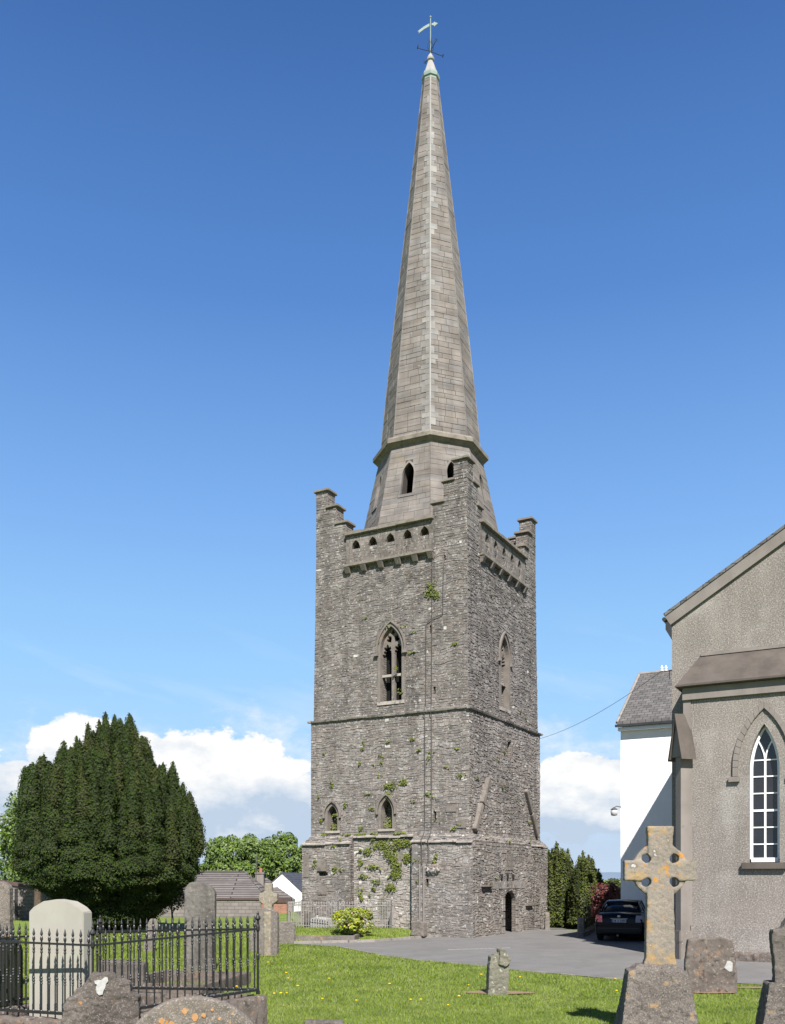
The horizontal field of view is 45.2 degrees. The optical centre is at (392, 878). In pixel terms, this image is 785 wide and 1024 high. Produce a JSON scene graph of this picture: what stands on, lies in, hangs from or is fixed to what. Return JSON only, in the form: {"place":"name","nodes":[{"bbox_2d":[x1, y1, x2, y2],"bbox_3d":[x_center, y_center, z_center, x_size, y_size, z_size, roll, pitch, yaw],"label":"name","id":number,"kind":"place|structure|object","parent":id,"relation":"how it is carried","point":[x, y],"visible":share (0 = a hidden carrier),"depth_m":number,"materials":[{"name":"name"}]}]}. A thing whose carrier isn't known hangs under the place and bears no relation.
{"place":"outdoors","nodes":[
{"label":"outdoors","id":0,"kind":"place"},
{"bbox_2d":[0,872,620,879],"bbox_3d":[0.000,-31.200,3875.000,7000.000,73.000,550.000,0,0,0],"label":"hills","id":1,"kind":"structure","parent":0,"point":[608,875],"depth_m":3823.74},
{"bbox_2d":[13,880,762,1023],"bbox_3d":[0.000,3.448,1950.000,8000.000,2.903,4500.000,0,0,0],"label":"ground","id":2,"kind":"structure","parent":0,"point":[282,917],"depth_m":18.98,"materials":[{"name":"green plant"}]},
{"bbox_2d":[0,881,13,936],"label":"headstone","id":3,"kind":"object","parent":2,"relation":"on","point":[6,903],"visible":0.34,"depth_m":19.40,"materials":[{"name":"grey stone"}]},
{"bbox_2d":[0,938,22,1006],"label":"headstone","id":4,"kind":"object","parent":2,"relation":"on","point":[16,974],"visible":0.35,"depth_m":14.23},
{"bbox_2d":[0,858,28,883],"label":"broadleaf tree","id":5,"kind":"object","parent":2,"relation":"on","point":[5,873],"visible":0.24,"depth_m":57.35,"materials":[{"name":"green plant"}]},
{"bbox_2d":[0,790,40,906],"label":"broadleaf tree","id":6,"kind":"object","parent":2,"relation":"on","point":[6,831],"visible":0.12,"depth_m":49.12,"materials":[{"name":"green plant"}]},
{"bbox_2d":[0,880,50,919],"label":"boundary wall","id":7,"kind":"structure","parent":2,"relation":"on","point":[23,900],"depth_m":54.00,"materials":[{"name":"grey stone"}]},
{"bbox_2d":[29,899,91,1018],"bbox_3d":[-4.731,1.395,13.420,0.920,2.210,0.200,0,0,18],"label":"headstone","id":8,"kind":"object","parent":2,"relation":"on","point":[62,915],"visible":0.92,"depth_m":13.33,"materials":[{"name":"beige stone"}]},
{"bbox_2d":[60,971,140,1023],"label":"headstone","id":9,"kind":"object","parent":2,"relation":"on","point":[106,997],"visible":1,"depth_m":11.50,"materials":[{"name":"grey stone"}]},
{"bbox_2d":[8,711,207,932],"bbox_3d":[-12.237,-2.329,40.441,8.542,9.875,7.076,0,0,0],"label":"yew tree","id":10,"kind":"object","parent":2,"relation":"on","point":[110,825],"visible":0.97,"depth_m":38.48,"materials":[{"name":"green plant"}]},
{"bbox_2d":[98,959,148,982],"bbox_3d":[-5.651,2.053,19.799,1.015,0.712,0.374,0,0,5],"label":"ledger stone","id":11,"kind":"object","parent":2,"relation":"on","point":[143,969],"visible":0.26,"depth_m":19.63,"materials":[{"name":"grey stone"}]},
{"bbox_2d":[0,911,267,1023],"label":"iron railing","id":12,"kind":"object","parent":2,"relation":"on","point":[253,1007],"visible":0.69,"depth_m":14.04,"materials":[{"name":"black metal"}]},
{"bbox_2d":[143,919,157,951],"bbox_3d":[-7.708,1.884,30.008,0.406,1.259,0.142,6,-1,-10],"label":"headstone","id":13,"kind":"object","parent":2,"relation":"on","point":[149,924],"visible":0.43,"depth_m":29.95,"materials":[{"name":"grey stone"}]},
{"bbox_2d":[167,888,184,924],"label":"shrub","id":14,"kind":"object","parent":2,"relation":"on","point":[179,903],"visible":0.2,"depth_m":43.96,"materials":[{"name":"green plant"}]},
{"bbox_2d":[126,970,250,993],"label":"grave kerb","id":15,"kind":"structure","parent":2,"relation":"on","point":[202,977],"depth_m":20.22,"materials":[{"name":"grey stone"}]},
{"bbox_2d":[135,995,255,1023],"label":"headstone","id":16,"kind":"object","parent":2,"relation":"on","point":[199,1009],"visible":1,"depth_m":10.90,"materials":[{"name":"grey stone"}]},
{"bbox_2d":[183,881,216,970],"bbox_3d":[-4.801,1.284,23.500,0.815,2.454,0.204,0,0,6],"label":"headstone","id":17,"kind":"object","parent":2,"relation":"on","point":[200,901],"visible":0.71,"depth_m":23.41,"materials":[{"name":"grey stone"}]},
{"bbox_2d":[157,898,260,916],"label":"boundary wall","id":18,"kind":"structure","parent":2,"relation":"on","point":[238,907],"depth_m":57.00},
{"bbox_2d":[199,864,231,870],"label":"broadleaf tree","id":19,"kind":"object","parent":2,"relation":"on","point":[202,865],"visible":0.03,"depth_m":82.82,"materials":[{"name":"green plant"}]},
{"bbox_2d":[183,856,293,899],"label":"bungalow","id":20,"kind":"object","parent":2,"relation":"on","point":[234,884],"visible":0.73,"depth_m":68.94,"materials":[{"name":"ceramic"}]},
{"bbox_2d":[202,833,278,879],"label":"broadleaf tree","id":21,"kind":"object","parent":2,"relation":"on","point":[220,851],"visible":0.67,"depth_m":82.00,"materials":[{"name":"green plant"}]},
{"bbox_2d":[250,920,256,951],"bbox_3d":[-4.222,1.811,29.999,0.632,1.394,0.161,0,0,0],"label":"headstone","id":22,"kind":"object","parent":2,"relation":"on","point":[251,942],"visible":0.16,"depth_m":29.93,"materials":[{"name":"grey stone"}]},
{"bbox_2d":[259,883,278,954],"bbox_3d":[-3.750,1.305,28.465,0.656,2.366,0.250,0,0,12],"label":"cross headstone","id":23,"kind":"object","parent":2,"relation":"on","point":[269,928],"visible":0.85,"depth_m":28.37,"materials":[{"name":"grey stone"}]},
{"bbox_2d":[243,831,301,880],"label":"broadleaf tree","id":24,"kind":"object","parent":2,"relation":"on","point":[293,861],"visible":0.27,"depth_m":85.88,"materials":[{"name":"green plant"}]},
{"bbox_2d":[261,898,291,913],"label":"brick wall","id":25,"kind":"structure","parent":2,"relation":"on","point":[280,906],"depth_m":57.20,"materials":[{"name":"orange brick"}]},
{"bbox_2d":[271,872,301,911],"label":"gabled house","id":26,"kind":"structure","parent":2,"relation":"on","point":[289,883],"depth_m":72.20,"materials":[{"name":"paint"}]},
{"bbox_2d":[279,921,294,943],"bbox_3d":[-3.811,2.003,33.501,0.715,1.014,0.142,0,0,5],"label":"headstone","id":27,"kind":"object","parent":2,"relation":"on","point":[286,931],"visible":0.65,"depth_m":33.44,"materials":[{"name":"grey stone"}]},
{"bbox_2d":[304,912,311,926],"bbox_3d":[-3.509,1.759,39.099,0.335,0.737,0.161,0,0,20],"label":"headstone","id":28,"kind":"object","parent":2,"relation":"on","point":[306,918],"visible":0.67,"depth_m":39.04,"materials":[{"name":"grey stone"}]},
{"bbox_2d":[310,917,332,927],"bbox_3d":[-2.945,1.863,38.901,0.902,0.595,0.523,0,0,20],"label":"table tomb","id":29,"kind":"object","parent":2,"relation":"on","point":[323,921],"visible":0.45,"depth_m":38.68,"materials":[{"name":"grey stone"}]},
{"bbox_2d":[304,1019,343,1023],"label":"headstone","id":30,"kind":"object","parent":2,"relation":"on","point":[315,1021],"visible":1,"depth_m":12.52,"materials":[{"name":"grey stone"}]},
{"bbox_2d":[295,932,361,940],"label":"grave kerb","id":31,"kind":"structure","parent":2,"relation":"on","point":[325,937],"depth_m":34.17,"materials":[{"name":"grey stone"}]},
{"bbox_2d":[287,899,393,928],"bbox_3d":[-2.193,1.460,38.543,4.504,1.160,1.769,0,0,23],"label":"grave enclosure","id":32,"kind":"object","parent":2,"relation":"on","point":[298,904],"visible":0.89,"depth_m":38.05,"materials":[{"name":"grey metal"}]},
{"bbox_2d":[331,907,374,934],"bbox_3d":[-1.499,1.767,35.626,1.688,1.432,1.672,0,0,0],"label":"rhododendron bush","id":33,"kind":"object","parent":2,"relation":"on","point":[349,925],"visible":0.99,"depth_m":35.22,"materials":[{"name":"green plant"}]},
{"bbox_2d":[293,935,441,943],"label":"kerb","id":34,"kind":"structure","parent":2,"relation":"on","point":[363,940],"depth_m":34.09,"materials":[{"name":"grey concrete"}]},
{"bbox_2d":[411,921,426,936],"bbox_3d":[1.027,1.945,36.550,0.590,0.591,0.377,0,0,29],"label":"stone pedestal","id":35,"kind":"object","parent":2,"relation":"on","point":[418,928],"visible":0.94,"depth_m":36.41,"materials":[{"name":"grey stone"}]},
{"bbox_2d":[301,53,548,937],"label":"bell tower","id":36,"kind":"structure","parent":2,"relation":"on","point":[471,694],"depth_m":39.59,"materials":[{"name":"stone"}]},
{"bbox_2d":[330,819,336,830],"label":"wall plant","id":37,"kind":"object","parent":36,"relation":"attached to","point":[334,828],"depth_m":40.16,"materials":[{"name":"green plant"}]},
{"bbox_2d":[357,837,412,900],"bbox_3d":[-0.234,-0.442,38.704,2.905,2.731,0.177,0,0,29],"label":"ivy","id":38,"kind":"object","parent":36,"relation":"attached to","point":[394,864],"visible":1,"depth_m":38.63,"materials":[{"name":"green plant"}]},
{"bbox_2d":[384,815,391,828],"bbox_3d":[-0.189,-2.275,38.906,0.647,0.750,0.158,0,0,27],"label":"wall plant","id":39,"kind":"object","parent":36,"relation":"attached to","point":[388,824],"depth_m":38.90,"materials":[{"name":"green plant"}]},
{"bbox_2d":[374,620,407,705],"bbox_3d":[-0.006,-8.912,38.884,1.520,3.465,0.460,0,0,29],"label":"belfry window","id":40,"kind":"structure","parent":36,"relation":"in","point":[385,634],"depth_m":38.95,"materials":[{"name":"grey stone"}]},
{"bbox_2d":[381,778,406,798],"bbox_3d":[0.070,-3.694,38.553,1.250,0.875,0.161,0,0,27],"label":"wall plant","id":41,"kind":"object","parent":36,"relation":"attached to","point":[393,785],"depth_m":38.61,"materials":[{"name":"green plant"}]},
{"bbox_2d":[311,594,536,899],"bbox_3d":[2.142,-5.497,39.355,10.350,12.735,4.948,0,0,-16],"label":"wall moss","id":42,"kind":"object","parent":36,"relation":"attached to","point":[371,833],"depth_m":39.02,"materials":[{"name":"green plant"}]},
{"bbox_2d":[417,16,443,63],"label":"weather vane","id":43,"kind":"object","parent":36,"relation":"on","point":[434,24],"visible":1,"depth_m":42.31,"materials":[{"name":"grey metal"}]},
{"bbox_2d":[423,579,438,598],"bbox_3d":[1.575,-11.607,37.881,0.779,0.836,0.170,0,0,30],"label":"wall plant","id":44,"kind":"object","parent":36,"relation":"attached to","point":[430,594],"depth_m":37.86,"materials":[{"name":"green plant"}]},
{"bbox_2d":[498,631,513,713],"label":"belfry window","id":45,"kind":"structure","parent":36,"relation":"in","point":[505,654],"depth_m":40.95,"materials":[{"name":"grey stone"}]},
{"bbox_2d":[260,955,761,993],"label":"soil","id":46,"kind":"structure","parent":2,"relation":"on","point":[509,992],"depth_m":18.93,"materials":[{"name":"brown soil"}]},
{"bbox_2d":[485,947,510,994],"bbox_3d":[2.105,1.939,18.775,0.446,1.137,0.345,2,0,-6],"label":"grave marker","id":47,"kind":"object","parent":46,"relation":"on","point":[497,973],"visible":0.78,"depth_m":18.66,"materials":[{"name":"grey stone"}]},
{"bbox_2d":[684,937,737,993],"bbox_3d":[6.445,1.851,19.086,1.041,1.340,0.200,0,0,8],"label":"headstone","id":48,"kind":"object","parent":46,"relation":"on","point":[709,964],"visible":0.81,"depth_m":19.01,"materials":[{"name":"grey stone"}]},
{"bbox_2d":[544,912,549,929],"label":"stone bollard","id":49,"kind":"object","parent":2,"relation":"on","point":[547,921],"visible":0.76,"depth_m":42.49,"materials":[{"name":"grey stone"}]},
{"bbox_2d":[340,947,761,985],"bbox_3d":[2.839,2.305,25.295,1.830,0.050,15.710,0,0,-42],"label":"edging","id":50,"kind":"object","parent":2,"relation":"on","point":[486,966],"visible":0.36,"depth_m":24.64,"materials":[{"name":"grey concrete"}]},
{"bbox_2d":[546,841,576,927],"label":"yew tree","id":51,"kind":"object","parent":2,"relation":"on","point":[560,867],"visible":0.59,"depth_m":44.10,"materials":[{"name":"green plant"}]},
{"bbox_2d":[577,917,584,936],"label":"gate pier","id":52,"kind":"structure","parent":2,"relation":"on","point":[580,926],"depth_m":36.88,"materials":[{"name":"grey stone"}]},
{"bbox_2d":[566,850,605,928],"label":"yew tree","id":53,"kind":"object","parent":2,"relation":"on","point":[586,875],"visible":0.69,"depth_m":42.63,"materials":[{"name":"green plant"}]},
{"bbox_2d":[583,904,594,935],"bbox_3d":[9.506,1.775,43.800,0.239,1.250,13.021,0,0,17],"label":"boundary railing","id":54,"kind":"object","parent":2,"relation":"on","point":[589,930],"visible":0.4,"depth_m":39.36,"materials":[{"name":"metal"}]},
{"bbox_2d":[589,880,620,919],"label":"copper shrub","id":55,"kind":"object","parent":2,"relation":"on","point":[607,892],"visible":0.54,"depth_m":41.31,"materials":[{"name":"red plant"}]},
{"bbox_2d":[604,878,620,892],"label":"hedge","id":56,"kind":"object","parent":2,"relation":"on","point":[615,881],"visible":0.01,"depth_m":71.75,"materials":[{"name":"green plant"}]},
{"bbox_2d":[615,669,671,910],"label":"white house","id":57,"kind":"structure","parent":2,"relation":"on","point":[644,721],"depth_m":39.66,"materials":[{"name":"paint"}]},
{"bbox_2d":[610,806,619,815],"bbox_3d":[9.436,-2.877,39.781,0.459,0.429,0.309,0,0,15],"label":"wall lamp","id":58,"kind":"object","parent":57,"relation":"attached to","point":[614,811],"visible":1,"depth_m":39.71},
{"bbox_2d":[614,826,698,1023],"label":"celtic cross","id":59,"kind":"object","parent":2,"relation":"on","point":[656,987],"visible":1,"depth_m":13.57,"materials":[{"name":"stone"}]},
{"bbox_2d":[662,524,784,961],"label":"church hall","id":60,"kind":"structure","parent":2,"relation":"on","point":[725,628],"depth_m":26.74,"materials":[{"name":"stone"}]},
{"bbox_2d":[660,666,671,678],"bbox_3d":[8.318,-6.265,28.530,0.410,0.430,0.100,0,0,29],"label":"cable bracket","id":61,"kind":"object","parent":60,"relation":"attached to","point":[662,670],"visible":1,"depth_m":28.52,"materials":[{"name":"white metal"}]},
{"bbox_2d":[536,671,660,739],"bbox_3d":[7.420,-6.275,36.135,0.015,0.364,15.141,0,0,-6],"label":"overhead cable","id":62,"kind":"object","parent":61,"relation":"attached to","point":[604,709],"visible":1,"depth_m":33.96,"materials":[{"name":"black rubber"}]},
{"bbox_2d":[750,726,779,861],"bbox_3d":[10.414,-2.374,26.310,0.796,3.807,0.140,0,0,29],"label":"window","id":63,"kind":"structure","parent":60,"relation":"in","point":[764,765],"depth_m":26.29,"materials":[{"name":"white paint"}]},
{"bbox_2d":[755,918,784,1023],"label":"monument","id":64,"kind":"object","parent":2,"relation":"on","point":[771,1008],"visible":1,"depth_m":13.10,"materials":[{"name":"grey stone"}]},
{"bbox_2d":[0,0,784,871],"label":"sky","id":65,"kind":"structure","parent":0,"point":[204,203],"materials":[{"name":"blue"}]},
{"bbox_2d":[303,927,771,983],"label":"road","id":66,"kind":"structure","parent":0,"point":[553,950],"depth_m":29.74,"materials":[{"name":"grey asphalt"}]},
{"bbox_2d":[595,899,644,940],"bbox_3d":[8.951,1.545,36.320,2.160,1.510,4.676,0,0,19],"label":"parked car","id":67,"kind":"object","parent":66,"relation":"on","point":[622,917],"visible":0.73,"depth_m":34.34,"materials":[{"name":"paint"}]}
]}

